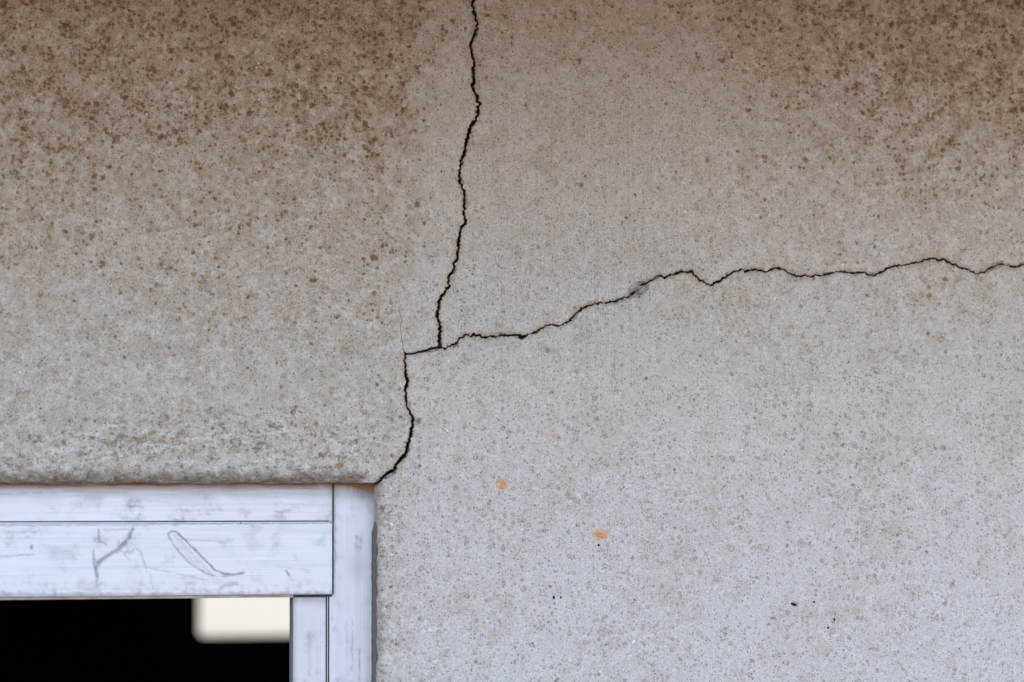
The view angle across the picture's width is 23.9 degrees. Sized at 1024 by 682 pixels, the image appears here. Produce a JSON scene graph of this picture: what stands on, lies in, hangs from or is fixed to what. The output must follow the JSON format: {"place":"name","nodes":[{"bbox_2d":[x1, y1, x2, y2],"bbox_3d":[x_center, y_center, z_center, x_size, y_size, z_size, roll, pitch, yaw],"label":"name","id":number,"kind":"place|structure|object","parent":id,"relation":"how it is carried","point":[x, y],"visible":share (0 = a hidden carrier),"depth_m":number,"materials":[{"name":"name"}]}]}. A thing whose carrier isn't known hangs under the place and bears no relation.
{"place":"outdoors","nodes":[
{"label":"outdoors","id":0,"kind":"place"},
{"label":"ground","id":1,"kind":"structure","parent":0,"visible":0},
{"bbox_2d":[0,0,1023,681],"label":"concrete wall","id":2,"kind":"structure","parent":1,"relation":"on","point":[626,340],"depth_m":2.69,"materials":[{"name":"beige concrete"}]},
{"bbox_2d":[0,598,288,681],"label":"room interior","id":3,"kind":"object","parent":2,"relation":"attached to","point":[101,640],"depth_m":10.41,"materials":[{"name":"black"}]},
{"bbox_2d":[189,597,289,645],"bbox_3d":[-1.025,0.999,10.553,0.758,0.647,0.017,1,-5,-12],"label":"window","id":4,"kind":"structure","parent":3,"relation":"attached to","point":[235,621],"depth_m":10.50,"materials":[{"name":"white"}]},
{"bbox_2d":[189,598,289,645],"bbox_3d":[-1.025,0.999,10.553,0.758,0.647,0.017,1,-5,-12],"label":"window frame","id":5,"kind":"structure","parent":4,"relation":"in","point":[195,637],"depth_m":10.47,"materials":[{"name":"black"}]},
{"bbox_2d":[0,481,377,681],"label":"door frame","id":6,"kind":"object","parent":2,"relation":"attached to","point":[310,550],"visible":0.97,"depth_m":2.62,"materials":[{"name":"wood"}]}
]}

